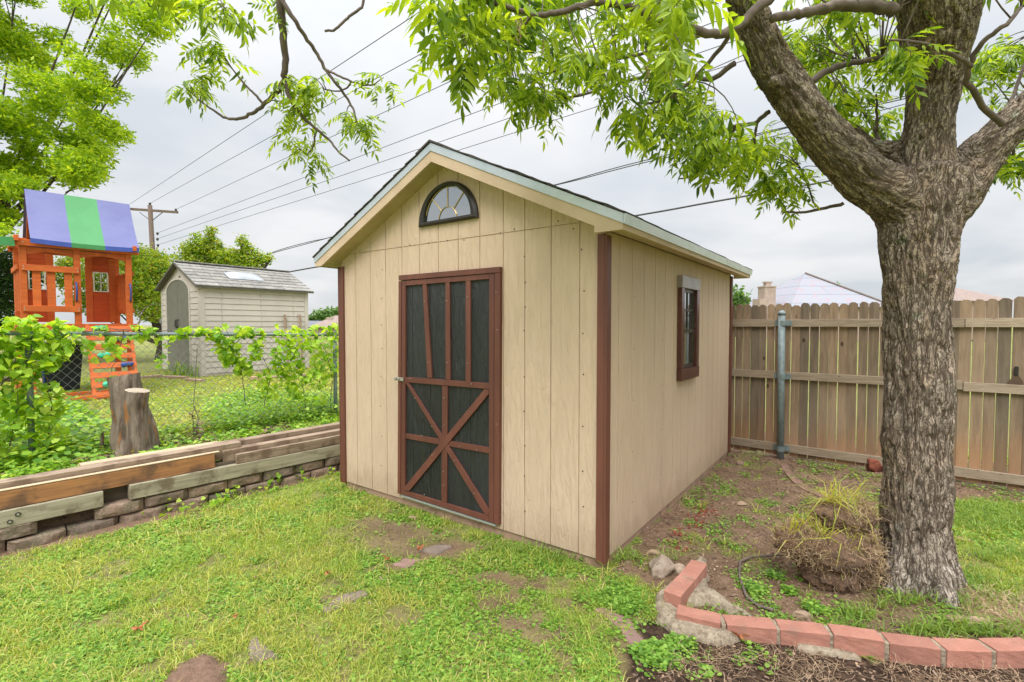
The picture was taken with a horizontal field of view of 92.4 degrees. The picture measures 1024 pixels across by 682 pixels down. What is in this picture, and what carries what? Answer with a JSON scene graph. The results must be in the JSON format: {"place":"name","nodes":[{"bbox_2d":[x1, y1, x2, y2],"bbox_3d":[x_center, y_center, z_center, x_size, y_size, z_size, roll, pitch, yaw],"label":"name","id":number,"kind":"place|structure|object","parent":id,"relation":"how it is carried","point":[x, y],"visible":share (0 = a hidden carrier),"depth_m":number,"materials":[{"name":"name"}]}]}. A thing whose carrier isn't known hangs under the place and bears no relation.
{"place":"outdoors","nodes":[
{"label":"outdoors","id":0,"kind":"place"},
{"bbox_2d":[0,325,1023,681],"bbox_3d":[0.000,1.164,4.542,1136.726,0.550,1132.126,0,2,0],"label":"ground","id":1,"kind":"structure","parent":0,"point":[422,533],"depth_m":3.08,"materials":[{"name":"green plant"}]},
{"bbox_2d":[2,376,41,382],"bbox_3d":[-9.881,0.772,9.622,0.140,0.129,1.238,0,2,3],"label":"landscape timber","id":2,"kind":"object","parent":1,"relation":"on","point":[8,380],"visible":0.03,"depth_m":9.57,"materials":[{"name":"brown wood"}]},
{"bbox_2d":[0,249,45,327],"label":"evergreen shrub","id":3,"kind":"object","parent":1,"relation":"on","point":[7,307],"visible":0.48,"depth_m":12.79,"materials":[{"name":"green plant"}]},
{"bbox_2d":[0,390,110,470],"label":"ground ivy","id":4,"kind":"object","parent":1,"relation":"on","point":[91,441],"visible":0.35,"depth_m":5.27,"materials":[{"name":"green plant"}]},
{"bbox_2d":[41,341,82,391],"bbox_3d":[-8.131,0.451,8.847,0.600,0.870,0.602,2,3,41],"label":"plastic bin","id":5,"kind":"object","parent":1,"relation":"on","point":[70,374],"visible":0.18,"depth_m":8.76,"materials":[{"name":"black plastic"}]},
{"bbox_2d":[0,189,138,399],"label":"playset","id":6,"kind":"object","parent":1,"relation":"on","point":[99,236],"visible":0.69,"depth_m":8.43,"materials":[{"name":"orange wood"}]},
{"bbox_2d":[0,0,189,251],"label":"shade tree","id":7,"kind":"object","parent":1,"relation":"on","point":[79,158],"visible":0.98,"depth_m":11.27,"materials":[{"name":"green plant"}]},
{"bbox_2d":[41,243,183,360],"bbox_3d":[-11.992,-1.227,15.019,5.741,3.675,2.277,1,2,23],"label":"crape myrtle","id":8,"kind":"object","parent":1,"relation":"on","point":[150,267],"visible":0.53,"depth_m":14.24,"materials":[{"name":"green plant"}]},
{"bbox_2d":[99,373,160,456],"bbox_3d":[-4.041,0.846,5.176,0.637,1.009,0.671,-1,2,-30],"label":"tree stump","id":9,"kind":"object","parent":1,"relation":"on","point":[134,426],"visible":0.82,"depth_m":5.07,"materials":[{"name":"brown wood"}]},
{"bbox_2d":[130,202,177,337],"bbox_3d":[-25.566,-4.808,34.876,4.154,9.973,0.399,0,2,3],"label":"utility pole","id":10,"kind":"object","parent":1,"relation":"on","point":[150,210],"visible":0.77,"depth_m":34.65,"materials":[{"name":"brown wood"}]},
{"bbox_2d":[129,0,437,204],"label":"power line","id":11,"kind":"object","parent":10,"relation":"attached to","point":[308,85],"visible":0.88,"depth_m":14.63,"materials":[{"name":"black metal"}]},
{"bbox_2d":[151,54,419,202],"bbox_3d":[-3.413,-8.141,14.584,59.934,1.842,0.021,2,3,42],"label":"power line","id":12,"kind":"object","parent":10,"relation":"attached to","point":[298,121],"visible":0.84,"depth_m":19.73,"materials":[{"name":"black metal"}]},
{"bbox_2d":[182,0,622,206],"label":"power line","id":13,"kind":"object","parent":10,"relation":"attached to","point":[368,119],"visible":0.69,"depth_m":17.98,"materials":[{"name":"black metal"}]},
{"bbox_2d":[158,18,724,232],"bbox_3d":[1.218,-7.672,14.600,66.311,1.427,0.021,1,2,37],"label":"power line","id":14,"kind":"object","parent":10,"relation":"attached to","point":[390,144],"visible":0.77,"depth_m":19.38,"materials":[{"name":"black metal"}]},
{"bbox_2d":[158,19,796,238],"bbox_3d":[2.685,-7.582,14.603,68.680,2.044,0.021,1,2,36],"label":"power line","id":15,"kind":"object","parent":10,"relation":"attached to","point":[440,141],"visible":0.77,"depth_m":19.53,"materials":[{"name":"black metal"}]},
{"bbox_2d":[158,15,885,244],"bbox_3d":[4.155,-7.485,14.606,71.045,2.713,0.021,1,2,35],"label":"power line","id":16,"kind":"object","parent":10,"relation":"attached to","point":[464,148],"visible":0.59,"depth_m":18.37,"materials":[{"name":"black metal"}]},
{"bbox_2d":[707,21,821,70],"bbox_3d":[6.597,-6.629,10.410,5.070,0.591,0.334,1,2,36],"label":"service cable","id":17,"kind":"object","parent":16,"relation":"on","point":[742,55],"visible":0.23,"depth_m":11.43,"materials":[{"name":"black rubber"}]},
{"bbox_2d":[153,361,184,375],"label":"iris plant","id":18,"kind":"object","parent":1,"relation":"on","point":[176,368],"visible":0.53,"depth_m":11.12,"materials":[{"name":"green plant"}]},
{"bbox_2d":[0,328,338,450],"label":"chain link fence","id":19,"kind":"object","parent":1,"relation":"on","point":[30,392],"visible":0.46,"depth_m":5.66,"materials":[{"name":"metal"}]},
{"bbox_2d":[0,314,84,461],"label":"grape vine","id":20,"kind":"object","parent":19,"relation":"attached to","point":[22,373],"visible":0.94,"depth_m":4.76,"materials":[{"name":"green plant"}]},
{"bbox_2d":[77,303,223,377],"bbox_3d":[-4.026,-0.009,5.552,0.271,0.836,1.377,2,2,39],"label":"grape vine","id":21,"kind":"object","parent":19,"relation":"attached to","point":[110,342],"visible":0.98,"depth_m":5.39,"materials":[{"name":"green plant"}]},
{"bbox_2d":[189,348,203,435],"bbox_3d":[-3.770,0.615,5.846,0.127,1.064,0.175,1,2,21],"label":"dead vine","id":22,"kind":"object","parent":19,"relation":"attached to","point":[196,428],"visible":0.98,"depth_m":5.86,"materials":[{"name":"brown plant"}]},
{"bbox_2d":[209,323,287,404],"bbox_3d":[-3.350,0.313,6.307,0.407,1.081,1.032,1,2,36],"label":"grape vine","id":23,"kind":"object","parent":19,"relation":"attached to","point":[226,359],"visible":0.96,"depth_m":6.24,"materials":[{"name":"green plant"}]},
{"bbox_2d":[268,322,338,414],"bbox_3d":[-2.797,0.405,6.965,0.636,1.345,1.357,2,3,43],"label":"grape vine","id":24,"kind":"object","parent":19,"relation":"attached to","point":[298,363],"visible":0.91,"depth_m":6.84,"materials":[{"name":"green plant"}]},
{"bbox_2d":[0,361,338,447],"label":"neighbour grass","id":25,"kind":"structure","parent":1,"relation":"on","point":[183,390],"depth_m":8.81,"materials":[{"name":"green plant"}]},
{"bbox_2d":[0,405,338,478],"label":"fence row weeds","id":26,"kind":"object","parent":1,"relation":"on","point":[53,466],"visible":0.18,"depth_m":5.71,"materials":[{"name":"green plant"}]},
{"bbox_2d":[0,455,339,552],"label":"retaining wall","id":27,"kind":"structure","parent":1,"relation":"on","point":[28,535],"depth_m":3.97,"materials":[{"name":"stone"}]},
{"bbox_2d":[0,490,103,528],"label":"lumber","id":28,"kind":"object","parent":27,"relation":"on","point":[19,515],"visible":0.87,"depth_m":3.52,"materials":[{"name":"grey wood"}]},
{"bbox_2d":[0,453,214,509],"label":"lumber","id":29,"kind":"object","parent":28,"relation":"on","point":[13,498],"visible":1,"depth_m":3.74,"materials":[{"name":"brown wood"}]},
{"bbox_2d":[0,451,219,491],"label":"lumber","id":30,"kind":"object","parent":29,"relation":"on","point":[68,478],"visible":1,"depth_m":3.75,"materials":[{"name":"beige wood"}]},
{"bbox_2d":[0,440,240,488],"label":"lumber","id":31,"kind":"object","parent":29,"relation":"on","point":[221,447],"visible":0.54,"depth_m":3.88,"materials":[{"name":"brown wood"}]},
{"bbox_2d":[79,441,217,465],"bbox_3d":[-3.061,0.980,4.217,0.109,0.057,0.986,2,3,40],"label":"lumber","id":32,"kind":"object","parent":31,"relation":"on","point":[131,456],"visible":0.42,"depth_m":4.13,"materials":[{"name":"brown wood"}]},
{"bbox_2d":[212,422,339,445],"bbox_3d":[-2.153,0.972,5.196,0.118,0.114,1.898,2,3,41],"label":"lumber","id":33,"kind":"object","parent":31,"relation":"on","point":[281,434],"visible":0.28,"depth_m":4.98,"materials":[{"name":"brown wood"}]},
{"bbox_2d":[102,485,127,502],"bbox_3d":[-3.044,1.197,4.032,0.098,0.113,4.233,2,3,41],"label":"lumber","id":34,"kind":"object","parent":27,"relation":"on","point":[115,493],"visible":0.02,"depth_m":3.87,"materials":[{"name":"wood"}]},
{"bbox_2d":[127,443,339,499],"bbox_3d":[-2.301,1.167,4.718,0.094,0.123,2.220,2,3,41],"label":"lumber","id":35,"kind":"object","parent":27,"relation":"on","point":[177,482],"visible":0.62,"depth_m":4.37,"materials":[{"name":"grey wood"}]},
{"bbox_2d":[215,460,234,466],"bbox_3d":[-2.641,1.104,4.431,0.102,0.033,0.721,2,3,41],"label":"lumber","id":36,"kind":"object","parent":35,"relation":"on","point":[219,463],"visible":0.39,"depth_m":4.42,"materials":[{"name":"wood"}]},
{"bbox_2d":[221,428,339,461],"bbox_3d":[-2.130,1.017,5.023,0.102,0.106,1.528,2,3,41],"label":"lumber","id":37,"kind":"object","parent":36,"relation":"on","point":[228,455],"visible":0.43,"depth_m":4.78,"materials":[{"name":"brown wood"}]},
{"bbox_2d":[235,434,339,463],"bbox_3d":[-2.035,1.052,5.002,0.043,0.094,1.438,2,3,41],"label":"lumber","id":38,"kind":"object","parent":35,"relation":"on","point":[249,456],"visible":0.64,"depth_m":4.78,"materials":[{"name":"brown wood"}]},
{"bbox_2d":[141,466,338,517],"bbox_3d":[-2.567,1.367,4.294,2.211,0.208,0.514,-2,3,-41],"label":"wall creeper","id":39,"kind":"object","parent":27,"relation":"attached to","point":[213,502],"depth_m":4.28,"materials":[{"name":"green plant"}]},
{"bbox_2d":[73,419,291,462],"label":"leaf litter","id":40,"kind":"object","parent":1,"relation":"on","point":[213,433],"visible":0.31,"depth_m":6.00,"materials":[{"name":"plant"}]},
{"bbox_2d":[168,360,198,376],"bbox_3d":[-7.364,0.603,11.120,0.723,0.417,0.676,-1,2,-28],"label":"iris plant","id":41,"kind":"object","parent":1,"relation":"on","point":[182,374],"visible":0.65,"depth_m":11.02,"materials":[{"name":"green plant"}]},
{"bbox_2d":[164,653,231,681],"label":"rock","id":42,"kind":"object","parent":1,"relation":"on","point":[203,668],"visible":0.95,"depth_m":2.15,"materials":[{"name":"brown stone"}]},
{"bbox_2d":[141,374,305,382],"bbox_3d":[-6.299,0.830,10.659,3.354,0.175,0.978,0,2,-11],"label":"stone border","id":43,"kind":"object","parent":1,"relation":"on","point":[180,377],"visible":0.23,"depth_m":10.55,"materials":[{"name":"beige stone"}]},
{"bbox_2d":[170,225,277,268],"bbox_3d":[-9.889,-1.745,16.946,3.654,4.547,1.531,0,2,0],"label":"leafy tree","id":44,"kind":"object","parent":1,"relation":"on","point":[202,249],"visible":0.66,"depth_m":16.75,"materials":[{"name":"green plant"}]},
{"bbox_2d":[154,260,313,376],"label":"plastic shed","id":45,"kind":"structure","parent":1,"relation":"on","point":[194,295],"depth_m":11.80,"materials":[{"name":"beige plastic"}]},
{"bbox_2d":[167,280,178,370],"bbox_3d":[-8.222,-0.361,11.867,0.640,2.195,0.074,1,2,36],"label":"door","id":46,"kind":"structure","parent":45,"relation":"in","point":[172,298],"depth_m":11.86,"materials":[{"name":"grey plastic"}]},
{"bbox_2d":[176,280,189,372],"bbox_3d":[-7.696,-0.348,11.478,0.640,2.195,0.074,1,2,36],"label":"door","id":47,"kind":"structure","parent":45,"relation":"in","point":[182,290],"depth_m":11.50,"materials":[{"name":"grey plastic"}]},
{"bbox_2d":[247,637,278,662],"bbox_3d":[-1.200,1.479,2.319,0.264,0.053,0.111,2,2,39],"label":"flagstone","id":48,"kind":"object","parent":1,"relation":"on","point":[268,654],"visible":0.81,"depth_m":2.29,"materials":[{"name":"grey stone"}]},
{"bbox_2d":[194,384,338,432],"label":"shrubby weeds","id":49,"kind":"object","parent":1,"relation":"on","point":[237,406],"visible":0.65,"depth_m":7.01,"materials":[{"name":"green plant"}]},
{"bbox_2d":[284,314,288,362],"bbox_3d":[-5.712,0.063,12.443,0.057,1.477,0.312,-2,3,-40],"label":"wooden stake","id":50,"kind":"object","parent":1,"relation":"on","point":[285,325],"visible":0.36,"depth_m":12.47,"materials":[{"name":"brown wood"}]},
{"bbox_2d":[298,314,303,362],"bbox_3d":[-5.479,0.049,12.762,0.058,1.483,0.312,-2,3,-40],"label":"wooden stake","id":51,"kind":"object","parent":1,"relation":"on","point":[299,316],"visible":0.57,"depth_m":12.79,"materials":[{"name":"brown wood"}]},
{"bbox_2d":[308,321,320,330],"bbox_3d":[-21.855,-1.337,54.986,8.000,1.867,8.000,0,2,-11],"label":"house","id":52,"kind":"structure","parent":1,"relation":"on","point":[310,323],"depth_m":53.66,"materials":[{"name":"white paint"}]},
{"bbox_2d":[308,308,334,320],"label":"distant tree","id":53,"kind":"object","parent":1,"relation":"on","point":[321,315],"visible":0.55,"depth_m":69.06,"materials":[{"name":"green plant"}]},
{"bbox_2d":[308,316,337,332],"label":"house","id":54,"kind":"structure","parent":1,"relation":"on","point":[329,321],"depth_m":48.06,"materials":[{"name":"brick"}]},
{"bbox_2d":[326,306,337,315],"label":"distant tree","id":55,"kind":"object","parent":1,"relation":"on","point":[335,311],"visible":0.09,"depth_m":70.93,"materials":[{"name":"green plant"}]},
{"bbox_2d":[320,590,367,612],"bbox_3d":[-0.938,1.469,2.752,0.136,0.054,0.283,2,3,45],"label":"flagstone","id":56,"kind":"object","parent":1,"relation":"on","point":[344,599],"visible":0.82,"depth_m":2.75,"materials":[{"name":"beige stone"}]},
{"bbox_2d":[390,558,419,568],"bbox_3d":[-0.689,1.458,3.199,0.181,0.052,0.140,1,2,15],"label":"flagstone","id":57,"kind":"object","parent":1,"relation":"on","point":[407,562],"visible":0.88,"depth_m":3.18,"materials":[{"name":"beige stone"}]},
{"bbox_2d":[420,544,452,555],"bbox_3d":[-0.526,1.449,3.400,0.188,0.053,0.193,1,2,32],"label":"flagstone","id":58,"kind":"object","parent":1,"relation":"on","point":[436,550],"visible":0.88,"depth_m":3.36,"materials":[{"name":"beige stone"}]},
{"bbox_2d":[0,450,1023,681],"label":"lawn grass","id":59,"kind":"structure","parent":1,"relation":"on","point":[201,644],"depth_m":2.79,"materials":[{"name":"green plant"}]},
{"bbox_2d":[131,620,147,633],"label":"dead leaf","id":60,"kind":"object","parent":59,"relation":"on","point":[135,628],"visible":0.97,"depth_m":2.46,"materials":[{"name":"orange plant"}]},
{"bbox_2d":[0,457,1023,681],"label":"clover","id":61,"kind":"object","parent":1,"relation":"on","point":[415,581],"visible":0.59,"depth_m":2.68,"materials":[{"name":"green plant"}]},
{"bbox_2d":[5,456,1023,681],"bbox_3d":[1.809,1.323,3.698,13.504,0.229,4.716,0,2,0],"label":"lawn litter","id":62,"kind":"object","parent":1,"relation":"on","point":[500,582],"visible":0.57,"depth_m":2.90,"materials":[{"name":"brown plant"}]},
{"bbox_2d":[312,139,752,567],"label":"storage shed","id":63,"kind":"structure","parent":1,"relation":"on","point":[521,355],"depth_m":3.68,"materials":[{"name":"beige wood"}]},
{"bbox_2d":[393,267,501,525],"bbox_3d":[-0.536,0.401,3.840,1.108,1.882,0.073,1,2,36],"label":"door","id":64,"kind":"structure","parent":63,"relation":"in","point":[449,378],"depth_m":3.81,"materials":[{"name":"wood"}]},
{"bbox_2d":[418,181,478,227],"bbox_3d":[-0.506,-1.072,3.792,0.624,0.313,0.037,1,2,36],"label":"gable window","id":65,"kind":"structure","parent":63,"relation":"in","point":[449,201],"depth_m":3.79,"materials":[{"name":"clear glass"}]},
{"bbox_2d":[676,275,699,380],"bbox_3d":[1.581,-0.114,4.383,0.044,0.901,0.535,1,2,36],"label":"side window","id":66,"kind":"structure","parent":63,"relation":"in","point":[688,304],"depth_m":4.38,"materials":[{"name":"brown wood"}]},
{"bbox_2d":[74,0,1023,607],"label":"pecan tree","id":67,"kind":"object","parent":1,"relation":"on","point":[918,190],"visible":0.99,"depth_m":2.69,"materials":[{"name":"green plant"}]},
{"bbox_2d":[593,608,643,646],"bbox_3d":[0.579,1.467,2.489,0.144,0.053,0.425,-1,2,-25],"label":"flagstone","id":68,"kind":"object","parent":1,"relation":"on","point":[636,637],"visible":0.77,"depth_m":2.49,"materials":[{"name":"beige stone"}]},
{"bbox_2d":[647,549,660,553],"bbox_3d":[0.961,1.429,3.313,0.097,0.044,0.045,-1,2,-15],"label":"rock","id":69,"kind":"object","parent":1,"relation":"on","point":[652,551],"visible":0.65,"depth_m":3.30,"materials":[{"name":"beige stone"}]},
{"bbox_2d":[648,554,674,577],"bbox_3d":[0.934,1.417,3.070,0.155,0.145,0.146,0,2,0],"label":"rock","id":70,"kind":"object","parent":1,"relation":"on","point":[661,565],"visible":0.88,"depth_m":3.03,"materials":[{"name":"stone"}]},
{"bbox_2d":[673,563,684,574],"bbox_3d":[1.046,1.430,3.056,0.077,0.080,0.076,0,2,0],"label":"rock","id":71,"kind":"object","parent":1,"relation":"on","point":[679,568],"visible":0.56,"depth_m":3.04,"materials":[{"name":"stone"}]},
{"bbox_2d":[666,505,718,552],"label":"red gravel","id":72,"kind":"structure","parent":1,"relation":"on","point":[695,526],"depth_m":3.78,"materials":[{"name":"brown gravel"}]},
{"bbox_2d":[571,557,839,678],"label":"broadleaf weeds","id":73,"kind":"object","parent":1,"relation":"on","point":[643,649],"visible":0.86,"depth_m":2.63,"materials":[{"name":"green plant"}]},
{"bbox_2d":[676,638,792,681],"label":"bed seedlings","id":74,"kind":"object","parent":1,"relation":"on","point":[708,667],"visible":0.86,"depth_m":2.24,"materials":[{"name":"green plant"}]},
{"bbox_2d":[730,630,749,638],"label":"dead leaf","id":75,"kind":"object","parent":1,"relation":"on","point":[736,634],"visible":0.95,"depth_m":2.39,"materials":[{"name":"orange plant"}]},
{"bbox_2d":[737,501,746,505],"bbox_3d":[1.974,1.400,4.215,0.091,0.044,0.047,0,2,0],"label":"rock","id":76,"kind":"object","parent":1,"relation":"on","point":[740,503],"visible":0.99,"depth_m":4.20,"materials":[{"name":"beige stone"}]},
{"bbox_2d":[733,284,751,336],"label":"distant tree","id":77,"kind":"object","parent":1,"relation":"on","point":[739,297],"visible":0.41,"depth_m":44.16,"materials":[{"name":"green plant"}]},
{"bbox_2d":[483,491,1023,638],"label":"long grass","id":78,"kind":"structure","parent":1,"relation":"on","point":[966,629],"depth_m":2.76,"materials":[{"name":"green plant"}]},
{"bbox_2d":[738,554,782,611],"bbox_3d":[1.499,1.429,2.999,0.240,0.032,0.774,1,2,33],"label":"stick","id":79,"kind":"object","parent":1,"relation":"on","point":[747,596],"visible":0.96,"depth_m":2.91,"materials":[{"name":"grey plant"}]},
{"bbox_2d":[791,610,812,619],"bbox_3d":[1.533,1.452,2.597,0.102,0.044,0.051,0,2,0],"label":"rock","id":80,"kind":"object","parent":1,"relation":"on","point":[803,614],"visible":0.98,"depth_m":2.59,"materials":[{"name":"beige stone"}]},
{"bbox_2d":[743,272,881,340],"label":"house","id":81,"kind":"structure","parent":1,"relation":"on","point":[808,288],"depth_m":41.91,"materials":[{"name":"brick"}]},
{"bbox_2d":[601,451,1023,681],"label":"wood chips","id":82,"kind":"object","parent":1,"relation":"on","point":[819,666],"visible":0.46,"depth_m":3.20,"materials":[{"name":"brown wood"}]},
{"bbox_2d":[615,444,1023,635],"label":"weeds","id":83,"kind":"object","parent":1,"relation":"on","point":[777,565],"visible":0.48,"depth_m":3.22,"materials":[{"name":"green plant"}]},
{"bbox_2d":[766,464,904,597],"bbox_3d":[1.935,1.165,2.936,0.937,0.792,0.644,-1,2,-28],"label":"grass clump","id":84,"kind":"object","parent":1,"relation":"on","point":[832,544],"visible":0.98,"depth_m":2.86,"materials":[{"name":"plant"}]},
{"bbox_2d":[650,629,1023,681],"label":"mulch","id":85,"kind":"object","parent":1,"relation":"on","point":[903,663],"visible":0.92,"depth_m":2.20,"materials":[{"name":"brown wood"}]},
{"bbox_2d":[654,556,1023,668],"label":"brick edging","id":86,"kind":"object","parent":1,"relation":"on","point":[687,584],"visible":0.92,"depth_m":2.36,"materials":[{"name":"red brick"}]},
{"bbox_2d":[866,458,882,471],"bbox_3d":[3.827,1.316,5.171,0.200,0.178,0.137,0,2,0],"label":"rock","id":87,"kind":"object","parent":1,"relation":"on","point":[873,465],"visible":0.71,"depth_m":5.12,"materials":[{"name":"red stone"}]},
{"bbox_2d":[731,296,1023,490],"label":"wooden fence","id":88,"kind":"object","parent":1,"relation":"on","point":[757,374],"visible":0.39,"depth_m":5.28,"materials":[{"name":"brown wood"}]},
{"bbox_2d":[780,463,1005,547],"bbox_3d":[3.056,1.429,4.208,0.686,0.075,2.424,-1,2,-17],"label":"sunken brick edging","id":89,"kind":"object","parent":1,"relation":"on","point":[795,480],"visible":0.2,"depth_m":4.75,"materials":[{"name":"red brick"}]},
{"bbox_2d":[945,615,991,628],"bbox_3d":[2.368,1.448,2.537,0.239,0.052,0.081,0,2,8],"label":"rock","id":90,"kind":"object","parent":1,"relation":"on","point":[974,618],"visible":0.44,"depth_m":2.52,"materials":[{"name":"beige stone"}]},
{"bbox_2d":[953,288,1013,339],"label":"house","id":91,"kind":"structure","parent":1,"relation":"on","point":[960,295],"depth_m":45.66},
{"bbox_2d":[947,580,1023,635],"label":"dry straw","id":92,"kind":"object","parent":1,"relation":"on","point":[1003,612],"visible":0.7,"depth_m":2.65,"materials":[{"name":"beige plant"}]},
{"bbox_2d":[999,624,1023,632],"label":"rock","id":93,"kind":"object","parent":1,"relation":"on","point":[1011,629],"visible":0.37,"depth_m":2.47,"materials":[{"name":"beige stone"}]},
{"bbox_2d":[0,0,1023,324],"label":"sky","id":94,"kind":"structure","parent":0,"point":[839,244],"materials":[{"name":"white"}]},
{"bbox_2d":[266,66,1020,254],"bbox_3d":[0.658,-4.513,13.768,22.912,2.856,1.303,1,2,23],"label":"service cable","id":95,"kind":"object","parent":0,"point":[782,128],"visible":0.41,"depth_m":12.39,"materials":[{"name":"black rubber"}]},
{"bbox_2d":[289,146,1023,271],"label":"service cable","id":96,"kind":"object","parent":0,"point":[666,209],"visible":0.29,"depth_m":12.45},
{"bbox_2d":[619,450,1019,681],"bbox_3d":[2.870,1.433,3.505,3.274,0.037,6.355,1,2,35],"label":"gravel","id":97,"kind":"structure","parent":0,"point":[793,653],"depth_m":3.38,"materials":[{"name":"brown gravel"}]},
{"bbox_2d":[764,71,1019,138],"bbox_3d":[8.425,-5.222,10.847,6.374,1.104,0.214,1,2,20],"label":"service cable","id":98,"kind":"object","parent":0,"point":[873,112],"visible":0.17,"depth_m":10.84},
{"bbox_2d":[1008,366,1023,384],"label":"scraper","id":99,"kind":"object","parent":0,"point":[1015,379],"visible":1,"depth_m":4.49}
]}

